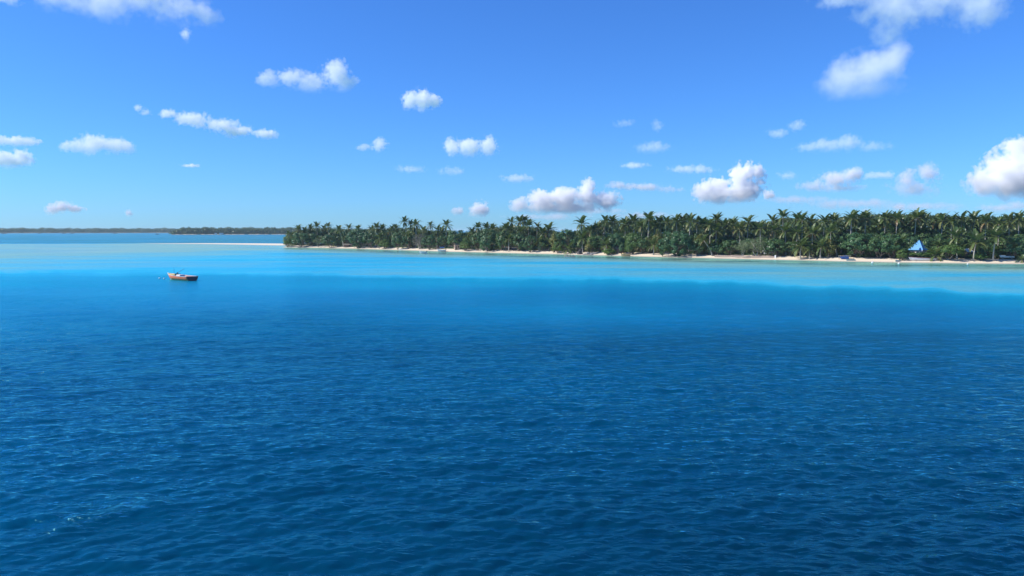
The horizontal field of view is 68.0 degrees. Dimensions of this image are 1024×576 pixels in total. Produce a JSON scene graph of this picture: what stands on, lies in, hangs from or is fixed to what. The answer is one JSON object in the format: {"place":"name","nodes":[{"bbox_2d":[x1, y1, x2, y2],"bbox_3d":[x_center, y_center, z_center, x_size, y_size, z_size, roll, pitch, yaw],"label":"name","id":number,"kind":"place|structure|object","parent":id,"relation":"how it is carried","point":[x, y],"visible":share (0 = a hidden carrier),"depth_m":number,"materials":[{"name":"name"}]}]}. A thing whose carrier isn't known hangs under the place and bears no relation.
{"place":"outdoors","nodes":[
{"label":"outdoors","id":0,"kind":"place"},
{"bbox_2d":[154,243,300,244],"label":"sandbar","id":1,"kind":"structure","parent":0,"point":[228,243],"depth_m":662.05,"materials":[{"name":"beige sand"}]},
{"bbox_2d":[0,231,1023,575],"bbox_3d":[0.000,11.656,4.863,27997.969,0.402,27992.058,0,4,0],"label":"water","id":2,"kind":"structure","parent":0,"point":[278,409],"depth_m":49.96,"materials":[{"name":"blue liquid"}]},
{"bbox_2d":[168,271,197,280],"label":"boat","id":3,"kind":"object","parent":2,"relation":"on","point":[177,276],"visible":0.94,"depth_m":182.19,"materials":[{"name":"beige paint"}]},
{"bbox_2d":[0,0,1023,230],"label":"sky","id":4,"kind":"structure","parent":0,"point":[131,114],"materials":[{"name":"blue"}]},
{"bbox_2d":[288,242,1023,263],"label":"island","id":5,"kind":"structure","parent":0,"point":[874,258],"depth_m":334.96,"materials":[{"name":"beige sand"}]},
{"bbox_2d":[291,233,309,246],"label":"broadleaf tree","id":6,"kind":"object","parent":5,"relation":"on","point":[301,238],"visible":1,"depth_m":534.16,"materials":[{"name":"green plant"}]},
{"bbox_2d":[321,235,340,246],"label":"broadleaf tree","id":7,"kind":"object","parent":5,"relation":"on","point":[328,237],"visible":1,"depth_m":519.29,"materials":[{"name":"green plant"}]},
{"bbox_2d":[346,228,372,247],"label":"broadleaf tree","id":8,"kind":"object","parent":5,"relation":"on","point":[352,236],"visible":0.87,"depth_m":499.38,"materials":[{"name":"green plant"}]},
{"bbox_2d":[362,232,377,246],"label":"broadleaf tree","id":9,"kind":"object","parent":5,"relation":"on","point":[368,239],"visible":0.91,"depth_m":493.88,"materials":[{"name":"green plant"}]},
{"bbox_2d":[391,232,404,248],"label":"broadleaf tree","id":10,"kind":"object","parent":5,"relation":"on","point":[398,241],"visible":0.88,"depth_m":469.71,"materials":[{"name":"green plant"}]},
{"bbox_2d":[401,235,413,247],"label":"broadleaf tree","id":11,"kind":"object","parent":5,"relation":"on","point":[406,240],"visible":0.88,"depth_m":465.86,"materials":[{"name":"green plant"}]},
{"bbox_2d":[421,235,435,249],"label":"broadleaf tree","id":12,"kind":"object","parent":5,"relation":"on","point":[432,238],"visible":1,"depth_m":449.56,"materials":[{"name":"green plant"}]},
{"bbox_2d":[446,230,465,246],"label":"broadleaf tree","id":13,"kind":"object","parent":5,"relation":"on","point":[451,238],"visible":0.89,"depth_m":435.74,"materials":[{"name":"green plant"}]},
{"bbox_2d":[459,238,471,250],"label":"broadleaf tree","id":14,"kind":"object","parent":5,"relation":"on","point":[467,244],"visible":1,"depth_m":426.81,"materials":[{"name":"green plant"}]},
{"bbox_2d":[469,232,484,249],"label":"broadleaf tree","id":15,"kind":"object","parent":5,"relation":"on","point":[478,236],"visible":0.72,"depth_m":423.56,"materials":[{"name":"green plant"}]},
{"bbox_2d":[479,228,498,250],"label":"broadleaf tree","id":16,"kind":"object","parent":5,"relation":"on","point":[487,241],"visible":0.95,"depth_m":415.93,"materials":[{"name":"green plant"}]},
{"bbox_2d":[495,231,509,250],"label":"broadleaf tree","id":17,"kind":"object","parent":5,"relation":"on","point":[500,235],"visible":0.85,"depth_m":411.74,"materials":[{"name":"green plant"}]},
{"bbox_2d":[510,233,526,250],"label":"broadleaf tree","id":18,"kind":"object","parent":5,"relation":"on","point":[518,243],"visible":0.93,"depth_m":405.03,"materials":[{"name":"green plant"}]},
{"bbox_2d":[522,235,536,251],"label":"broadleaf tree","id":19,"kind":"object","parent":5,"relation":"on","point":[531,244],"visible":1,"depth_m":398.45,"materials":[{"name":"green plant"}]},
{"bbox_2d":[539,222,558,249],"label":"palm tree","id":20,"kind":"object","parent":5,"relation":"on","point":[549,226],"visible":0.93,"depth_m":403.90,"materials":[{"name":"green plant"}]},
{"bbox_2d":[554,228,575,251],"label":"broadleaf tree","id":21,"kind":"object","parent":5,"relation":"on","point":[563,238],"visible":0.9,"depth_m":387.00,"materials":[{"name":"green plant"}]},
{"bbox_2d":[572,236,585,249],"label":"broadleaf tree","id":22,"kind":"object","parent":5,"relation":"on","point":[574,244],"visible":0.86,"depth_m":382.65,"materials":[{"name":"green plant"}]},
{"bbox_2d":[571,215,591,249],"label":"palm tree","id":23,"kind":"object","parent":5,"relation":"on","point":[582,219],"visible":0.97,"depth_m":384.03,"materials":[{"name":"green plant"}]},
{"bbox_2d":[574,230,592,252],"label":"palm tree","id":24,"kind":"object","parent":5,"relation":"on","point":[582,235],"visible":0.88,"depth_m":379.93,"materials":[{"name":"green plant"}]},
{"bbox_2d":[587,235,597,252],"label":"broadleaf tree","id":25,"kind":"object","parent":5,"relation":"on","point":[594,242],"visible":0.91,"depth_m":374.27,"materials":[{"name":"green plant"}]},
{"bbox_2d":[591,236,608,251],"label":"broadleaf tree","id":26,"kind":"object","parent":5,"relation":"on","point":[597,239],"visible":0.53,"depth_m":376.24,"materials":[{"name":"green plant"}]},
{"bbox_2d":[598,237,615,250],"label":"palm tree","id":27,"kind":"object","parent":5,"relation":"on","point":[607,241],"visible":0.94,"depth_m":368.78,"materials":[{"name":"green plant"}]},
{"bbox_2d":[604,215,621,233],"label":"palm tree","id":28,"kind":"object","parent":5,"relation":"on","point":[613,217],"visible":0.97,"depth_m":386.24,"materials":[{"name":"green plant"}]},
{"bbox_2d":[609,232,625,250],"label":"broadleaf tree","id":29,"kind":"object","parent":5,"relation":"on","point":[619,240],"visible":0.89,"depth_m":368.02,"materials":[{"name":"green plant"}]},
{"bbox_2d":[617,216,632,232],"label":"palm tree","id":30,"kind":"object","parent":5,"relation":"on","point":[624,221],"visible":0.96,"depth_m":376.71,"materials":[{"name":"green plant"}]},
{"bbox_2d":[625,231,638,253],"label":"broadleaf tree","id":31,"kind":"object","parent":5,"relation":"on","point":[632,242],"visible":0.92,"depth_m":359.29,"materials":[{"name":"green plant"}]},
{"bbox_2d":[626,213,641,231],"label":"palm tree","id":32,"kind":"object","parent":5,"relation":"on","point":[634,217],"visible":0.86,"depth_m":374.92,"materials":[{"name":"green plant"}]},
{"bbox_2d":[634,219,649,238],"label":"palm tree","id":33,"kind":"object","parent":5,"relation":"on","point":[641,224],"visible":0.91,"depth_m":368.17,"materials":[{"name":"green plant"}]},
{"bbox_2d":[637,239,650,253],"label":"broadleaf tree","id":34,"kind":"object","parent":5,"relation":"on","point":[643,246],"visible":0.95,"depth_m":357.32,"materials":[{"name":"green plant"}]},
{"bbox_2d":[641,211,657,251],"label":"palm tree","id":35,"kind":"object","parent":5,"relation":"on","point":[648,216],"visible":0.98,"depth_m":363.93,"materials":[{"name":"green plant"}]},
{"bbox_2d":[286,243,1016,258],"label":"undergrowth","id":36,"kind":"object","parent":5,"relation":"on","point":[735,253],"visible":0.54,"depth_m":339.40,"materials":[{"name":"green plant"}]},
{"bbox_2d":[644,236,661,254],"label":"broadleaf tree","id":37,"kind":"object","parent":5,"relation":"on","point":[653,242],"visible":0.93,"depth_m":350.79,"materials":[{"name":"green plant"}]},
{"bbox_2d":[285,212,1023,250],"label":"backwoods","id":38,"kind":"object","parent":5,"relation":"on","point":[737,221],"visible":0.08,"depth_m":411.59,"materials":[{"name":"green plant"}]},
{"bbox_2d":[660,215,671,251],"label":"palm tree","id":39,"kind":"object","parent":5,"relation":"on","point":[666,224],"visible":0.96,"depth_m":359.13,"materials":[{"name":"green plant"}]},
{"bbox_2d":[656,229,693,255],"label":"broadleaf tree","id":40,"kind":"object","parent":5,"relation":"on","point":[685,238],"visible":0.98,"depth_m":339.31,"materials":[{"name":"green plant"}]},
{"bbox_2d":[669,213,684,231],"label":"palm tree","id":41,"kind":"object","parent":5,"relation":"on","point":[676,217],"visible":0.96,"depth_m":358.40,"materials":[{"name":"green plant"}]},
{"bbox_2d":[682,213,697,251],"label":"palm tree","id":42,"kind":"object","parent":5,"relation":"on","point":[690,217],"visible":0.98,"depth_m":347.12,"materials":[{"name":"green plant"}]},
{"bbox_2d":[689,239,706,254],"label":"broadleaf tree","id":43,"kind":"object","parent":5,"relation":"on","point":[699,248],"visible":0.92,"depth_m":336.88,"materials":[{"name":"green plant"}]},
{"bbox_2d":[695,216,709,234],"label":"palm tree","id":44,"kind":"object","parent":5,"relation":"on","point":[702,221],"visible":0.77,"depth_m":346.45,"materials":[{"name":"green plant"}]},
{"bbox_2d":[700,218,719,242],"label":"palm tree","id":45,"kind":"object","parent":5,"relation":"on","point":[707,221],"visible":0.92,"depth_m":342.22,"materials":[{"name":"green plant"}]},
{"bbox_2d":[704,223,724,252],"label":"palm tree","id":46,"kind":"object","parent":5,"relation":"on","point":[716,230],"visible":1,"depth_m":339.50,"materials":[{"name":"green plant"}]},
{"bbox_2d":[707,242,721,253],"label":"broadleaf tree","id":47,"kind":"object","parent":5,"relation":"on","point":[712,247],"visible":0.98,"depth_m":333.77,"materials":[{"name":"green plant"}]},
{"bbox_2d":[711,212,723,235],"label":"palm tree","id":48,"kind":"object","parent":5,"relation":"on","point":[717,215],"visible":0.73,"depth_m":345.98,"materials":[{"name":"green plant"}]},
{"bbox_2d":[718,218,733,244],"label":"palm tree","id":49,"kind":"object","parent":5,"relation":"on","point":[725,222],"visible":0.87,"depth_m":342.51,"materials":[{"name":"green plant"}]},
{"bbox_2d":[719,240,740,254],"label":"broadleaf tree","id":50,"kind":"object","parent":5,"relation":"on","point":[724,248],"visible":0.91,"depth_m":330.77,"materials":[{"name":"green plant"}]},
{"bbox_2d":[726,216,738,237],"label":"palm tree","id":51,"kind":"object","parent":5,"relation":"on","point":[733,219],"visible":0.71,"depth_m":341.77,"materials":[{"name":"green plant"}]},
{"bbox_2d":[730,220,748,253],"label":"palm tree","id":52,"kind":"object","parent":5,"relation":"on","point":[739,225],"visible":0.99,"depth_m":336.03,"materials":[{"name":"green plant"}]},
{"bbox_2d":[734,239,748,257],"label":"broadleaf tree","id":53,"kind":"object","parent":5,"relation":"on","point":[742,248],"visible":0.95,"depth_m":322.37,"materials":[{"name":"green plant"}]},
{"bbox_2d":[714,255,775,257],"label":"beach wall","id":54,"kind":"structure","parent":5,"relation":"on","point":[745,256],"depth_m":321.79,"materials":[{"name":"concrete"}]},
{"bbox_2d":[739,215,757,237],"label":"palm tree","id":55,"kind":"object","parent":5,"relation":"on","point":[748,219],"visible":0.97,"depth_m":336.06,"materials":[{"name":"green plant"}]},
{"bbox_2d":[744,237,767,255],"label":"broadleaf tree","id":56,"kind":"object","parent":5,"relation":"on","point":[753,244],"visible":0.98,"depth_m":319.37,"materials":[{"name":"green plant"}]},
{"bbox_2d":[750,220,769,254],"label":"palm tree","id":57,"kind":"object","parent":5,"relation":"on","point":[760,224],"visible":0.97,"depth_m":327.56,"materials":[{"name":"green plant"}]},
{"bbox_2d":[762,238,785,256],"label":"broadleaf tree","id":58,"kind":"object","parent":5,"relation":"on","point":[771,247],"visible":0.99,"depth_m":317.72,"materials":[{"name":"green plant"}]},
{"bbox_2d":[765,222,782,239],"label":"palm tree","id":59,"kind":"object","parent":5,"relation":"on","point":[773,229],"visible":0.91,"depth_m":325.63,"materials":[{"name":"green plant"}]},
{"bbox_2d":[771,209,792,231],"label":"palm tree","id":60,"kind":"object","parent":5,"relation":"on","point":[783,213],"visible":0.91,"depth_m":330.56,"materials":[{"name":"green plant"}]},
{"bbox_2d":[776,222,793,254],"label":"palm tree","id":61,"kind":"object","parent":5,"relation":"on","point":[785,227],"visible":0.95,"depth_m":320.98,"materials":[{"name":"green plant"}]},
{"bbox_2d":[784,242,799,255],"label":"broadleaf tree","id":62,"kind":"object","parent":5,"relation":"on","point":[789,249],"visible":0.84,"depth_m":316.91,"materials":[{"name":"green plant"}]},
{"bbox_2d":[787,224,807,244],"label":"palm tree","id":63,"kind":"object","parent":5,"relation":"on","point":[798,235],"visible":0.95,"depth_m":316.28,"materials":[{"name":"green plant"}]},
{"bbox_2d":[787,237,815,258],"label":"palm tree","id":64,"kind":"object","parent":5,"relation":"on","point":[802,242],"visible":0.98,"depth_m":308.53,"materials":[{"name":"green plant"}]},
{"bbox_2d":[792,211,813,254],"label":"palm tree","id":65,"kind":"object","parent":5,"relation":"on","point":[801,217],"visible":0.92,"depth_m":320.01,"materials":[{"name":"green plant"}]},
{"bbox_2d":[801,223,821,256],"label":"palm tree","id":66,"kind":"object","parent":5,"relation":"on","point":[813,229],"visible":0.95,"depth_m":311.56,"materials":[{"name":"green plant"}]},
{"bbox_2d":[810,238,831,258],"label":"palm tree","id":67,"kind":"object","parent":5,"relation":"on","point":[821,242],"visible":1,"depth_m":304.56,"materials":[{"name":"green plant"}]},
{"bbox_2d":[815,213,833,250],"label":"palm tree","id":68,"kind":"object","parent":5,"relation":"on","point":[825,219],"visible":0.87,"depth_m":315.83,"materials":[{"name":"green plant"}]},
{"bbox_2d":[818,222,842,243],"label":"palm tree","id":69,"kind":"object","parent":5,"relation":"on","point":[830,227],"visible":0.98,"depth_m":307.19,"materials":[{"name":"green plant"}]},
{"bbox_2d":[823,239,838,257],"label":"leafy bush","id":70,"kind":"object","parent":5,"relation":"on","point":[829,251],"visible":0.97,"depth_m":304.27,"materials":[{"name":"green plant"}]},
{"bbox_2d":[829,212,842,228],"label":"palm tree","id":71,"kind":"object","parent":5,"relation":"on","point":[834,216],"visible":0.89,"depth_m":315.09,"materials":[{"name":"green plant"}]},
{"bbox_2d":[842,209,863,233],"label":"palm tree","id":72,"kind":"object","parent":5,"relation":"on","point":[853,213],"visible":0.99,"depth_m":310.84,"materials":[{"name":"green plant"}]},
{"bbox_2d":[837,232,883,256],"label":"broadleaf tree","id":73,"kind":"object","parent":5,"relation":"on","point":[852,239],"visible":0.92,"depth_m":299.43,"materials":[{"name":"green plant"}]},
{"bbox_2d":[857,209,876,230],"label":"palm tree","id":74,"kind":"object","parent":5,"relation":"on","point":[866,214],"visible":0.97,"depth_m":310.38,"materials":[{"name":"green plant"}]},
{"bbox_2d":[867,235,891,257],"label":"broadleaf tree","id":75,"kind":"object","parent":5,"relation":"on","point":[881,249],"visible":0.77,"depth_m":294.44,"materials":[{"name":"green plant"}]},
{"bbox_2d":[875,210,893,232],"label":"palm tree","id":76,"kind":"object","parent":5,"relation":"on","point":[885,215],"visible":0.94,"depth_m":306.96,"materials":[{"name":"green plant"}]},
{"bbox_2d":[881,224,903,235],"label":"palm tree","id":77,"kind":"object","parent":5,"relation":"on","point":[891,229],"visible":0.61,"depth_m":305.84,"materials":[{"name":"green plant"}]},
{"bbox_2d":[879,234,908,257],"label":"broadleaf tree","id":78,"kind":"object","parent":5,"relation":"on","point":[893,239],"visible":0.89,"depth_m":292.23,"materials":[{"name":"green plant"}]},
{"bbox_2d":[886,210,907,233],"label":"palm tree","id":79,"kind":"object","parent":5,"relation":"on","point":[897,216],"visible":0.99,"depth_m":303.60,"materials":[{"name":"green plant"}]},
{"bbox_2d":[894,233,913,250],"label":"palm tree","id":80,"kind":"object","parent":5,"relation":"on","point":[903,235],"visible":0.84,"depth_m":292.54,"materials":[{"name":"green plant"}]},
{"bbox_2d":[897,216,913,233],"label":"palm tree","id":81,"kind":"object","parent":5,"relation":"on","point":[902,226],"visible":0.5,"depth_m":322.93,"materials":[{"name":"green plant"}]},
{"bbox_2d":[905,232,920,251],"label":"broadleaf tree","id":82,"kind":"object","parent":5,"relation":"on","point":[915,237],"visible":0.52,"depth_m":300.54,"materials":[{"name":"green plant"}]},
{"bbox_2d":[906,207,926,241],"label":"palm tree","id":83,"kind":"object","parent":5,"relation":"on","point":[915,214],"visible":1,"depth_m":302.85,"materials":[{"name":"green plant"}]},
{"bbox_2d":[908,240,927,256],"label":"blue roofed hut","id":84,"kind":"object","parent":5,"relation":"on","point":[919,246],"visible":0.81,"depth_m":297.21,"materials":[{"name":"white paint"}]},
{"bbox_2d":[902,252,933,257],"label":"broadleaf tree","id":85,"kind":"object","parent":5,"relation":"on","point":[918,254],"visible":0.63,"depth_m":289.84,"materials":[{"name":"plant"}]},
{"bbox_2d":[909,225,932,241],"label":"palm tree","id":86,"kind":"object","parent":5,"relation":"on","point":[922,229],"visible":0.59,"depth_m":304.52,"materials":[{"name":"green plant"}]},
{"bbox_2d":[915,233,937,251],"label":"broadleaf tree","id":87,"kind":"object","parent":5,"relation":"on","point":[930,238],"visible":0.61,"depth_m":299.05,"materials":[{"name":"green plant"}]},
{"bbox_2d":[923,233,944,248],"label":"broadleaf tree","id":88,"kind":"object","parent":5,"relation":"on","point":[928,236],"visible":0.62,"depth_m":298.26,"materials":[{"name":"green plant"}]},
{"bbox_2d":[922,246,950,260],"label":"palm tree","id":89,"kind":"object","parent":5,"relation":"on","point":[934,253],"visible":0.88,"depth_m":286.23,"materials":[{"name":"green plant"}]},
{"bbox_2d":[931,212,950,233],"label":"palm tree","id":90,"kind":"object","parent":5,"relation":"on","point":[942,217],"visible":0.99,"depth_m":298.21,"materials":[{"name":"green plant"}]},
{"bbox_2d":[929,243,968,259],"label":"broadleaf tree","id":91,"kind":"object","parent":5,"relation":"on","point":[950,249],"visible":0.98,"depth_m":283.12,"materials":[{"name":"green plant"}]},
{"bbox_2d":[939,212,963,239],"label":"palm tree","id":92,"kind":"object","parent":5,"relation":"on","point":[952,220],"visible":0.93,"depth_m":294.78,"materials":[{"name":"green plant"}]},
{"bbox_2d":[945,227,969,258],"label":"palm tree","id":93,"kind":"object","parent":5,"relation":"on","point":[957,231],"visible":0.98,"depth_m":285.99,"materials":[{"name":"green plant"}]},
{"bbox_2d":[955,211,974,237],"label":"palm tree","id":94,"kind":"object","parent":5,"relation":"on","point":[963,217],"visible":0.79,"depth_m":296.41,"materials":[{"name":"green plant"}]},
{"bbox_2d":[961,210,983,230],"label":"palm tree","id":95,"kind":"object","parent":5,"relation":"on","point":[973,214],"visible":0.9,"depth_m":296.49,"materials":[{"name":"green plant"}]},
{"bbox_2d":[959,229,990,260],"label":"palm tree","id":96,"kind":"object","parent":5,"relation":"on","point":[976,236],"visible":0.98,"depth_m":280.98,"materials":[{"name":"green plant"}]},
{"bbox_2d":[969,253,991,259],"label":"leafy bush","id":97,"kind":"object","parent":5,"relation":"on","point":[980,256],"visible":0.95,"depth_m":280.97,"materials":[{"name":"green plant"}]},
{"bbox_2d":[971,212,996,251],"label":"palm tree","id":98,"kind":"object","parent":5,"relation":"on","point":[986,218],"visible":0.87,"depth_m":292.28,"materials":[{"name":"green plant"}]},
{"bbox_2d":[976,246,1002,257],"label":"broadleaf tree","id":99,"kind":"object","parent":5,"relation":"on","point":[981,250],"visible":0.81,"depth_m":285.25,"materials":[{"name":"green plant"}]},
{"bbox_2d":[981,224,1013,260],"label":"palm tree","id":100,"kind":"object","parent":5,"relation":"on","point":[997,231],"visible":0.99,"depth_m":278.37,"materials":[{"name":"green plant"}]},
{"bbox_2d":[989,214,1011,243],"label":"palm tree","id":101,"kind":"object","parent":5,"relation":"on","point":[999,221],"visible":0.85,"depth_m":287.23,"materials":[{"name":"green plant"}]},
{"bbox_2d":[997,212,1021,234],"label":"palm tree","id":102,"kind":"object","parent":5,"relation":"on","point":[1010,216],"visible":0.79,"depth_m":291.14,"materials":[{"name":"green plant"}]},
{"bbox_2d":[996,234,1023,259],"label":"broadleaf tree","id":103,"kind":"object","parent":5,"relation":"on","point":[1015,238],"visible":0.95,"depth_m":279.42,"materials":[{"name":"green plant"}]},
{"bbox_2d":[1007,210,1023,243],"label":"palm tree","id":104,"kind":"object","parent":5,"relation":"on","point":[1019,216],"visible":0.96,"depth_m":288.64,"materials":[{"name":"green plant"}]},
{"bbox_3d":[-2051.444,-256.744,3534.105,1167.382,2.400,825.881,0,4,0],"label":"far island","id":105,"kind":"structure","parent":0,"visible":0},
{"bbox_2d":[0,226,295,233],"bbox_3d":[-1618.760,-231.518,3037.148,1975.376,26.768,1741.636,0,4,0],"label":"treeline","id":106,"kind":"object","parent":105,"relation":"on","point":[232,230],"visible":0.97,"depth_m":3349.58,"materials":[{"name":"green plant"}]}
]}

